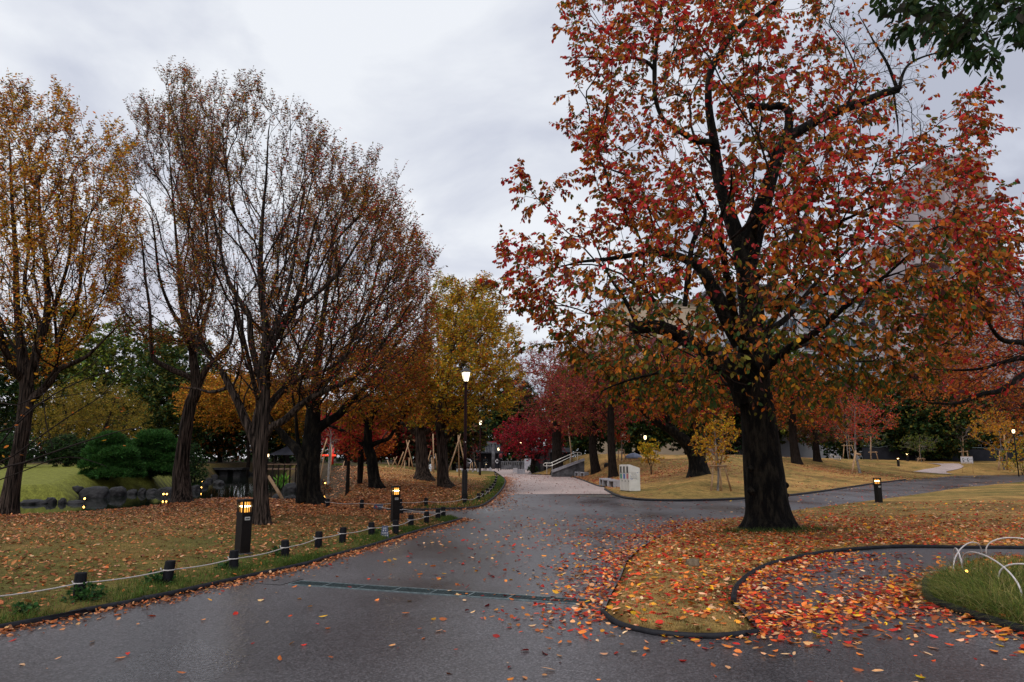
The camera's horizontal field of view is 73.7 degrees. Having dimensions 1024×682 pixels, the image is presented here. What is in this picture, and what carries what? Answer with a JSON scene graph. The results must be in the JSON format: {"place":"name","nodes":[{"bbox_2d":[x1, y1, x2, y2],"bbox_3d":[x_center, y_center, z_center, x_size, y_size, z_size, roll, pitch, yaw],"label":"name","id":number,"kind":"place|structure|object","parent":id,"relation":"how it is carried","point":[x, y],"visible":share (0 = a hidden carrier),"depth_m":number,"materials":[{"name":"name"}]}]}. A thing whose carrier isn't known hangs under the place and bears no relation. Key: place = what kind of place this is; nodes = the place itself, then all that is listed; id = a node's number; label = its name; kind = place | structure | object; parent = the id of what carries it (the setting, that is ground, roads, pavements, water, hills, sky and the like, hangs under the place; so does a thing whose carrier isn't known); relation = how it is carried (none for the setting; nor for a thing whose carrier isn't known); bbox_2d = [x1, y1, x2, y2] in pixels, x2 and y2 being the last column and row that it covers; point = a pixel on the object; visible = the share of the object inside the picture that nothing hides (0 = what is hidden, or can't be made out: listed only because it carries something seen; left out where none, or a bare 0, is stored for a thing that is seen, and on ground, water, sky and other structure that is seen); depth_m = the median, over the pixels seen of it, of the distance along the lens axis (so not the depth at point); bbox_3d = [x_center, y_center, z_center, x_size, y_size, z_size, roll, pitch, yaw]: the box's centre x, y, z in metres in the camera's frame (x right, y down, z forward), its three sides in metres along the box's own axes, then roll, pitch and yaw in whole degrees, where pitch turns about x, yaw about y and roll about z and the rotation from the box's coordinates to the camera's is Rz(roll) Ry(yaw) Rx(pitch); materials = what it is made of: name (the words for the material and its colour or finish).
{"place":"outdoors","nodes":[
{"label":"outdoors","id":0,"kind":"place"},
{"bbox_2d":[20,474,326,513],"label":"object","id":1,"kind":"structure","parent":0,"point":[231,487],"depth_m":36.39,"materials":[{"name":"grey liquid"}]},
{"bbox_2d":[0,475,1023,681],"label":"path","id":2,"kind":"structure","parent":0,"point":[167,642],"depth_m":6.44,"materials":[{"name":"grey asphalt"}]},
{"bbox_2d":[0,517,478,636],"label":"fallen leaves","id":3,"kind":"object","parent":2,"relation":"on","point":[251,578],"visible":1,"depth_m":8.86,"materials":[{"name":"orange plant"}]},
{"bbox_2d":[288,580,596,604],"bbox_3d":[-0.946,3.023,8.234,3.942,0.010,0.282,-3,-10,18],"label":"drain grate","id":4,"kind":"object","parent":2,"relation":"on","point":[421,590],"visible":0.95,"depth_m":8.19,"materials":[{"name":"black metal"}]},
{"bbox_2d":[8,513,1005,681],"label":"fallen leaves","id":5,"kind":"object","parent":2,"relation":"on","point":[537,629],"visible":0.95,"depth_m":6.83,"materials":[{"name":"orange plant"}]},
{"bbox_2d":[326,516,1012,676],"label":"fallen leaves","id":6,"kind":"object","parent":2,"relation":"on","point":[621,565],"visible":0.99,"depth_m":9.50,"materials":[{"name":"orange plant"}]},
{"bbox_2d":[662,551,1023,665],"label":"fallen leaves","id":7,"kind":"object","parent":2,"relation":"on","point":[883,601],"visible":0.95,"depth_m":7.43,"materials":[{"name":"orange plant"}]},
{"bbox_2d":[730,545,1023,602],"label":"lawn edging","id":8,"kind":"object","parent":2,"relation":"on","point":[738,583],"visible":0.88,"depth_m":11.93,"materials":[{"name":"rubber"}]},
{"bbox_2d":[0,454,1023,632],"bbox_3d":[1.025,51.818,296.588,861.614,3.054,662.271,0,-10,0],"label":"ground","id":9,"kind":"structure","parent":0,"point":[43,481],"depth_m":15.47,"materials":[{"name":"brown plant"}]},
{"bbox_2d":[0,431,40,466],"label":"tall shrub","id":10,"kind":"object","parent":9,"relation":"on","point":[6,453],"visible":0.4,"depth_m":49.25,"materials":[{"name":"green plant"}]},
{"bbox_2d":[0,321,61,438],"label":"evergreen tree","id":11,"kind":"object","parent":9,"relation":"on","point":[12,387],"visible":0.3,"depth_m":87.61,"materials":[{"name":"green plant"}]},
{"bbox_2d":[0,298,117,462],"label":"evergreen tree","id":12,"kind":"object","parent":9,"relation":"on","point":[71,371],"visible":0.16,"depth_m":93.25,"materials":[{"name":"green plant"}]},
{"bbox_2d":[42,432,87,466],"bbox_3d":[-33.393,8.201,51.338,3.344,2.765,3.541,3,-10,-15],"label":"tall shrub","id":13,"kind":"object","parent":9,"relation":"on","point":[72,451],"visible":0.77,"depth_m":50.76,"materials":[{"name":"green plant"}]},
{"bbox_2d":[0,327,145,479],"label":"bare shrub","id":14,"kind":"object","parent":9,"relation":"on","point":[30,410],"visible":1,"depth_m":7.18,"materials":[{"name":"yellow plant"}]},
{"bbox_2d":[0,597,145,628],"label":"lawn edging","id":15,"kind":"object","parent":9,"relation":"on","point":[81,611],"visible":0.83,"depth_m":6.94,"materials":[{"name":"concrete"}]},
{"bbox_2d":[0,68,149,514],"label":"zelkova tree","id":16,"kind":"object","parent":9,"relation":"on","point":[22,369],"visible":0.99,"depth_m":17.67,"materials":[{"name":"orange plant"}]},
{"bbox_2d":[71,572,86,598],"bbox_3d":[-4.845,2.798,7.645,0.152,0.390,0.145,0,-10,0],"label":"rope post","id":17,"kind":"object","parent":9,"relation":"on","point":[80,578],"visible":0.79,"depth_m":7.62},
{"bbox_2d":[0,511,442,596],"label":"rope","id":18,"kind":"object","parent":17,"relation":"attached to","point":[187,567],"visible":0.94,"depth_m":8.68,"materials":[{"name":"white fabric"}]},
{"bbox_2d":[60,580,108,603],"bbox_3d":[-4.724,2.760,7.537,0.474,0.219,0.424,0,-10,0],"label":"weed","id":19,"kind":"object","parent":9,"relation":"on","point":[93,594],"visible":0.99,"depth_m":7.52,"materials":[{"name":"green plant"}]},
{"bbox_2d":[30,375,152,465],"bbox_3d":[-37.167,6.970,59.873,10.194,8.139,10.104,-9,-13,44],"label":"willow shrub","id":20,"kind":"object","parent":9,"relation":"on","point":[70,404],"visible":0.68,"depth_m":58.99,"materials":[{"name":"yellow plant"}]},
{"bbox_2d":[78,486,110,497],"bbox_3d":[-22.158,8.313,36.282,1.534,1.193,1.210,0,-10,0],"label":"boulder","id":21,"kind":"object","parent":9,"relation":"on","point":[97,492],"visible":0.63,"depth_m":35.92,"materials":[{"name":"grey stone"}]},
{"bbox_2d":[76,430,146,479],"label":"pine tree","id":22,"kind":"object","parent":9,"relation":"on","point":[114,455],"visible":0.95,"depth_m":41.96,"materials":[{"name":"green plant"}]},
{"bbox_2d":[59,312,188,437],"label":"evergreen tree","id":23,"kind":"object","parent":9,"relation":"on","point":[107,352],"visible":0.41,"depth_m":89.25,"materials":[{"name":"green plant"}]},
{"bbox_2d":[131,428,177,478],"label":"pine tree","id":24,"kind":"object","parent":9,"relation":"on","point":[156,448],"visible":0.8,"depth_m":45.09,"materials":[{"name":"green plant"}]},
{"bbox_2d":[90,57,237,502],"bbox_3d":[-11.828,-2.483,22.998,4.331,15.780,8.569,8,-13,-39],"label":"zelkova tree","id":25,"kind":"object","parent":9,"relation":"on","point":[181,490],"visible":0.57,"depth_m":22.41,"materials":[{"name":"brown plant"}]},
{"bbox_2d":[117,328,229,445],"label":"evergreen tree","id":26,"kind":"object","parent":9,"relation":"on","point":[159,390],"visible":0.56,"depth_m":81.83,"materials":[{"name":"green plant"}]},
{"bbox_2d":[190,442,208,485],"bbox_3d":[-21.192,8.634,45.263,2.286,3.832,2.173,0,-10,0],"label":"tall shrub","id":27,"kind":"object","parent":9,"relation":"on","point":[195,473],"visible":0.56,"depth_m":45.24,"materials":[{"name":"green plant"}]},
{"bbox_2d":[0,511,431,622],"bbox_3d":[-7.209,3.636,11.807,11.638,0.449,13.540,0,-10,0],"label":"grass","id":28,"kind":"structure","parent":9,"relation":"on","point":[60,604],"depth_m":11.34,"materials":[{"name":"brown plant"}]},
{"bbox_2d":[191,367,249,462],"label":"evergreen tree","id":29,"kind":"object","parent":9,"relation":"on","point":[229,441],"visible":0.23,"depth_m":97.43,"materials":[{"name":"green plant"}]},
{"bbox_2d":[213,468,249,476],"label":"stone bridge","id":30,"kind":"structure","parent":9,"relation":"on","point":[232,472],"depth_m":74.91,"materials":[{"name":"grey stone"}]},
{"bbox_2d":[0,495,475,617],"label":"fallen leaves","id":31,"kind":"object","parent":9,"relation":"on","point":[304,512],"visible":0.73,"depth_m":14.95,"materials":[{"name":"orange plant"}]},
{"bbox_2d":[234,499,253,554],"bbox_3d":[-4.303,2.981,10.955,0.236,0.863,0.236,-7,-12,37],"label":"bollard lamp","id":32,"kind":"object","parent":9,"relation":"on","point":[244,514],"visible":0.96,"depth_m":10.90,"materials":[{"name":"brown metal"}]},
{"bbox_2d":[168,365,323,475],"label":"zelkova tree","id":33,"kind":"object","parent":9,"relation":"on","point":[217,410],"visible":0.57,"depth_m":76.64,"materials":[{"name":"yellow plant"}]},
{"bbox_2d":[239,379,322,462],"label":"evergreen tree","id":34,"kind":"object","parent":9,"relation":"on","point":[272,443],"visible":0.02,"depth_m":92.98,"materials":[{"name":"green plant"}]},
{"bbox_2d":[251,382,331,463],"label":"zelkova tree","id":35,"kind":"object","parent":9,"relation":"on","point":[292,428],"visible":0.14,"depth_m":82.29,"materials":[{"name":"orange plant"}]},
{"bbox_2d":[0,393,587,466],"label":"distant wood","id":36,"kind":"object","parent":9,"relation":"on","point":[233,458],"visible":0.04,"depth_m":112.53,"materials":[{"name":"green plant"}]},
{"bbox_2d":[154,55,447,524],"bbox_3d":[-5.324,-1.558,15.840,7.684,11.538,7.302,0,-10,0],"label":"zelkova tree","id":37,"kind":"object","parent":9,"relation":"on","point":[259,429],"visible":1,"depth_m":15.16,"materials":[{"name":"brown plant"}]},
{"bbox_2d":[141,517,462,599],"bbox_3d":[-2.581,3.767,12.700,0.414,0.072,10.653,-3,-10,15],"label":"lawn edging","id":38,"kind":"object","parent":9,"relation":"on","point":[192,588],"visible":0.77,"depth_m":9.54,"materials":[{"name":"concrete"}]},
{"bbox_2d":[138,466,498,510],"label":"fallen leaves","id":39,"kind":"object","parent":9,"relation":"on","point":[414,493],"visible":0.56,"depth_m":26.54,"materials":[{"name":"orange plant"}]},
{"bbox_2d":[229,169,445,504],"bbox_3d":[-5.528,-0.367,23.458,9.640,11.925,6.912,-9,-13,44],"label":"zelkova tree","id":40,"kind":"object","parent":9,"relation":"on","point":[307,454],"visible":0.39,"depth_m":22.31,"materials":[{"name":"brown plant"}]},
{"bbox_2d":[334,425,362,495],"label":"maple tree","id":41,"kind":"object","parent":9,"relation":"on","point":[348,445],"visible":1,"depth_m":28.38,"materials":[{"name":"red plant"}]},
{"bbox_2d":[321,409,390,465],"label":"maple tree","id":42,"kind":"object","parent":9,"relation":"on","point":[334,433],"visible":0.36,"depth_m":50.93,"materials":[{"name":"red plant"}]},
{"bbox_2d":[344,425,380,483],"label":"maple tree","id":43,"kind":"object","parent":9,"relation":"on","point":[360,466],"visible":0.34,"depth_m":30.45,"materials":[{"name":"red plant"}]},
{"bbox_2d":[332,403,405,463],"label":"evergreen tree","id":44,"kind":"object","parent":9,"relation":"on","point":[383,456],"visible":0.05,"depth_m":74.47,"materials":[{"name":"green plant"}]},
{"bbox_2d":[300,319,441,488],"bbox_3d":[-5.819,2.704,29.819,6.219,7.722,5.153,-7,-12,36],"label":"zelkova tree","id":45,"kind":"object","parent":9,"relation":"on","point":[373,474],"visible":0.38,"depth_m":29.26,"materials":[{"name":"orange plant"}]},
{"bbox_2d":[350,428,397,459],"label":"maple tree","id":46,"kind":"object","parent":9,"relation":"on","point":[380,447],"visible":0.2,"depth_m":57.22,"materials":[{"name":"red plant"}]},
{"bbox_2d":[390,486,400,521],"bbox_3d":[-2.831,3.962,16.570,0.236,0.863,0.236,5,-11,-28],"label":"bollard lamp","id":47,"kind":"object","parent":9,"relation":"on","point":[395,503],"visible":0.93,"depth_m":16.50,"materials":[{"name":"metal"}]},
{"bbox_2d":[386,410,436,465],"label":"evergreen tree","id":48,"kind":"object","parent":9,"relation":"on","point":[402,443],"visible":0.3,"depth_m":75.33,"materials":[{"name":"green plant"}]},
{"bbox_2d":[367,475,504,513],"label":"grass","id":49,"kind":"structure","parent":9,"relation":"on","point":[500,483],"depth_m":27.96,"materials":[{"name":"brown plant"}]},
{"bbox_2d":[375,269,503,480],"bbox_3d":[-3.366,1.747,37.383,7.083,11.840,9.152,7,-12,-36],"label":"zelkova tree","id":50,"kind":"object","parent":9,"relation":"on","point":[419,432],"visible":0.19,"depth_m":36.43,"materials":[{"name":"yellow plant"}]},
{"bbox_2d":[432,406,490,469],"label":"evergreen tree","id":51,"kind":"object","parent":9,"relation":"on","point":[473,432],"visible":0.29,"depth_m":79.42,"materials":[{"name":"green plant"}]},
{"bbox_2d":[460,366,471,500],"bbox_3d":[-1.704,3.358,24.890,0.452,4.946,0.452,3,-10,-17],"label":"street lamp","id":52,"kind":"object","parent":9,"relation":"on","point":[465,372],"visible":0.95,"depth_m":24.81,"materials":[{"name":"brown metal"}]},
{"bbox_2d":[412,270,530,487],"bbox_3d":[-2.148,1.813,32.697,6.799,10.749,7.087,-7,-12,36],"label":"zelkova tree","id":53,"kind":"object","parent":9,"relation":"on","point":[454,418],"visible":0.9,"depth_m":31.65,"materials":[{"name":"yellow plant"}]},
{"bbox_2d":[482,380,543,460],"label":"tree","id":54,"kind":"object","parent":9,"relation":"on","point":[498,420],"visible":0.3,"depth_m":108.84,"materials":[{"name":"red plant"}]},
{"bbox_2d":[490,411,567,473],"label":"maple tree","id":55,"kind":"object","parent":9,"relation":"on","point":[535,437],"visible":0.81,"depth_m":68.70,"materials":[{"name":"red plant"}]},
{"bbox_2d":[503,338,597,474],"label":"cherry tree","id":56,"kind":"object","parent":9,"relation":"on","point":[556,434],"visible":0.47,"depth_m":63.26,"materials":[{"name":"red plant"}]},
{"bbox_2d":[551,458,584,476],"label":"stair wall","id":57,"kind":"structure","parent":9,"relation":"on","point":[570,469],"depth_m":57.37,"materials":[{"name":"grey concrete"}]},
{"bbox_2d":[543,368,607,456],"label":"evergreen tree","id":58,"kind":"object","parent":9,"relation":"on","point":[582,443],"visible":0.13,"depth_m":92.93,"materials":[{"name":"green plant"}]},
{"bbox_2d":[538,347,645,474],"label":"cherry tree","id":59,"kind":"object","parent":9,"relation":"on","point":[593,454],"visible":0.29,"depth_m":54.18,"materials":[{"name":"red plant"}]},
{"bbox_2d":[535,319,682,477],"bbox_3d":[7.035,4.025,47.793,11.025,11.033,10.679,0,-10,0],"label":"cherry tree","id":60,"kind":"object","parent":9,"relation":"on","point":[610,412],"visible":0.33,"depth_m":47.48,"materials":[{"name":"red plant"}]},
{"bbox_2d":[626,465,639,491],"bbox_3d":[5.506,6.251,31.110,0.536,1.217,0.454,2,-10,-9],"label":"recycling bin","id":61,"kind":"object","parent":9,"relation":"on","point":[632,478],"visible":0.99,"depth_m":30.91,"materials":[{"name":"white"}]},
{"bbox_2d":[597,397,677,454],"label":"evergreen tree","id":62,"kind":"object","parent":9,"relation":"on","point":[636,431],"visible":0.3,"depth_m":86.74,"materials":[{"name":"green plant"}]},
{"bbox_2d":[586,301,697,454],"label":"beige building","id":63,"kind":"structure","parent":9,"relation":"on","point":[666,450],"depth_m":110.04,"materials":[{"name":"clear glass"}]},
{"bbox_2d":[637,438,663,473],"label":"tree","id":64,"kind":"object","parent":9,"relation":"on","point":[651,451],"visible":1,"depth_m":43.31,"materials":[{"name":"yellow plant"}]},
{"bbox_2d":[615,312,736,477],"bbox_3d":[9.069,2.845,36.267,8.227,8.872,6.614,5,-11,-26],"label":"cherry tree","id":65,"kind":"object","parent":9,"relation":"on","point":[698,466],"visible":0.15,"depth_m":35.41,"materials":[{"name":"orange plant"}]},
{"bbox_2d":[600,609,759,638],"bbox_3d":[1.460,2.712,6.467,1.606,0.064,0.589,-6,-11,31],"label":"lawn edging","id":66,"kind":"object","parent":9,"relation":"on","point":[640,629],"visible":0.89,"depth_m":6.21,"materials":[{"name":"rubber"}]},
{"bbox_2d":[661,350,727,454],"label":"evergreen tree","id":67,"kind":"object","parent":9,"relation":"on","point":[689,434],"visible":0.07,"depth_m":89.84,"materials":[{"name":"green plant"}]},
{"bbox_2d":[688,408,741,490],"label":"sapling","id":68,"kind":"object","parent":9,"relation":"on","point":[721,444],"visible":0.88,"depth_m":28.99,"materials":[{"name":"yellow plant"}]},
{"bbox_2d":[704,343,741,454],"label":"evergreen tree","id":69,"kind":"object","parent":9,"relation":"on","point":[738,423],"visible":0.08,"depth_m":95.57,"materials":[{"name":"green plant"}]},
{"bbox_2d":[479,0,1023,530],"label":"cherry tree","id":70,"kind":"object","parent":9,"relation":"on","point":[749,366],"visible":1,"depth_m":13.24,"materials":[{"name":"red plant"}]},
{"bbox_2d":[604,479,905,500],"bbox_3d":[16.400,8.037,37.752,33.164,0.110,8.927,7,-12,-37],"label":"lawn edging","id":71,"kind":"object","parent":9,"relation":"on","point":[709,499],"visible":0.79,"depth_m":26.46,"materials":[{"name":"concrete"}]},
{"bbox_2d":[736,332,812,444],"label":"evergreen tree","id":72,"kind":"object","parent":9,"relation":"on","point":[783,433],"visible":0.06,"depth_m":94.33,"materials":[{"name":"green plant"}]},
{"bbox_2d":[700,523,848,534],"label":"grass","id":73,"kind":"structure","parent":9,"relation":"on","point":[779,530],"depth_m":14.10,"materials":[{"name":"brown plant"}]},
{"bbox_2d":[696,284,885,458],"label":"office building","id":74,"kind":"structure","parent":9,"relation":"on","point":[805,452],"depth_m":101.70,"materials":[{"name":"grey glass"}]},
{"bbox_2d":[575,454,1007,497],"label":"fallen leaves","id":75,"kind":"object","parent":9,"relation":"on","point":[658,472],"visible":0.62,"depth_m":48.55,"materials":[{"name":"orange plant"}]},
{"bbox_2d":[770,356,845,464],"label":"cherry tree","id":76,"kind":"object","parent":9,"relation":"on","point":[794,448],"visible":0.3,"depth_m":54.92,"materials":[{"name":"red plant"}]},
{"bbox_2d":[777,389,851,461],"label":"cherry tree","id":77,"kind":"object","parent":9,"relation":"on","point":[814,436],"visible":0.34,"depth_m":61.10,"materials":[{"name":"red plant"}]},
{"bbox_2d":[606,499,1023,629],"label":"fallen leaves","id":78,"kind":"object","parent":9,"relation":"on","point":[680,561],"visible":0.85,"depth_m":12.40,"materials":[{"name":"orange plant"}]},
{"bbox_2d":[617,514,1023,632],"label":"grass","id":79,"kind":"structure","parent":9,"relation":"on","point":[620,596],"depth_m":9.14,"materials":[{"name":"brown plant"}]},
{"bbox_2d":[799,369,879,458],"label":"evergreen tree","id":80,"kind":"object","parent":9,"relation":"on","point":[828,445],"visible":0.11,"depth_m":85.45,"materials":[{"name":"green plant"}]},
{"bbox_2d":[815,386,902,472],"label":"sapling","id":81,"kind":"object","parent":9,"relation":"on","point":[852,428],"visible":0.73,"depth_m":53.08,"materials":[{"name":"red plant"}]},
{"bbox_2d":[862,445,915,460],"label":"dark wall","id":82,"kind":"structure","parent":9,"relation":"on","point":[884,453],"depth_m":78.74,"materials":[{"name":"metal"}]},
{"bbox_2d":[844,376,944,459],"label":"evergreen tree","id":83,"kind":"object","parent":9,"relation":"on","point":[890,438],"visible":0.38,"depth_m":79.28,"materials":[{"name":"green plant"}]},
{"bbox_2d":[899,432,939,461],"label":"sapling","id":84,"kind":"object","parent":9,"relation":"on","point":[917,443],"visible":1,"depth_m":73.40,"materials":[{"name":"green plant"}]},
{"bbox_2d":[889,347,986,409],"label":"cherry tree","id":85,"kind":"object","parent":9,"relation":"on","point":[914,386],"visible":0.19,"depth_m":77.57,"materials":[{"name":"red plant"}]},
{"bbox_2d":[915,463,962,473],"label":"footpath","id":86,"kind":"structure","parent":9,"relation":"on","point":[943,468],"depth_m":66.77,"materials":[{"name":"concrete"}]},
{"bbox_2d":[891,389,989,460],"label":"evergreen tree","id":87,"kind":"object","parent":9,"relation":"on","point":[947,448],"visible":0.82,"depth_m":75.37,"materials":[{"name":"green plant"}]},
{"bbox_2d":[863,153,1017,460],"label":"apartment tower","id":88,"kind":"structure","parent":9,"relation":"on","point":[944,196],"depth_m":97.27,"materials":[{"name":"grey tile"}]},
{"bbox_2d":[864,265,1023,444],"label":"cherry tree","id":89,"kind":"object","parent":9,"relation":"on","point":[1020,394],"visible":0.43,"depth_m":49.53,"materials":[{"name":"red plant"}]},
{"bbox_2d":[868,0,1023,85],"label":"evergreen tree","id":90,"kind":"object","parent":9,"relation":"on","point":[965,34],"visible":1,"depth_m":6.22,"materials":[{"name":"green plant"}]},
{"bbox_2d":[877,549,1023,631],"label":"grass","id":91,"kind":"structure","parent":9,"relation":"on","point":[958,584],"depth_m":7.59,"materials":[{"name":"plant"}]},
{"bbox_2d":[908,192,1023,410],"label":"cherry tree","id":92,"kind":"object","parent":9,"relation":"on","point":[1015,381],"visible":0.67,"depth_m":14.84,"materials":[{"name":"red plant"}]},
{"bbox_2d":[921,577,1023,634],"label":"lawn edging","id":93,"kind":"object","parent":9,"relation":"on","point":[997,620],"visible":0.66,"depth_m":6.84,"materials":[{"name":"rubber"}]},
{"bbox_2d":[921,447,1023,460],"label":"dark wall","id":94,"kind":"structure","parent":9,"relation":"on","point":[981,454],"depth_m":78.70,"materials":[{"name":"metal"}]},
{"bbox_2d":[945,375,1023,448],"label":"evergreen tree","id":95,"kind":"object","parent":9,"relation":"on","point":[989,438],"visible":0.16,"depth_m":80.44,"materials":[{"name":"green plant"}]},
{"bbox_2d":[966,407,1023,469],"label":"sapling","id":96,"kind":"object","parent":9,"relation":"on","point":[992,426],"visible":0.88,"depth_m":67.97,"materials":[{"name":"yellow plant"}]},
{"bbox_2d":[990,439,1023,474],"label":"shrub","id":97,"kind":"object","parent":9,"relation":"on","point":[1008,459],"visible":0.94,"depth_m":63.88,"materials":[{"name":"yellow plant"}]},
{"bbox_2d":[1001,275,1023,435],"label":"office building","id":98,"kind":"structure","parent":9,"relation":"on","point":[1021,288],"depth_m":114.40,"materials":[{"name":"grey glass"}]},
{"bbox_2d":[0,0,1023,457],"label":"sky","id":99,"kind":"structure","parent":0,"point":[460,91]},
{"bbox_2d":[460,468,609,493],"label":"pale path","id":100,"kind":"structure","parent":0,"point":[544,486],"depth_m":39.47,"materials":[{"name":"concrete"}]},
{"bbox_2d":[415,477,536,512],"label":"fallen leaves","id":101,"kind":"object","parent":100,"relation":"on","point":[503,492],"visible":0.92,"depth_m":28.29,"materials":[{"name":"orange plant"}]},
{"bbox_2d":[470,444,502,467],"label":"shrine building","id":102,"kind":"structure","parent":100,"relation":"on","point":[487,452],"depth_m":102.33,"materials":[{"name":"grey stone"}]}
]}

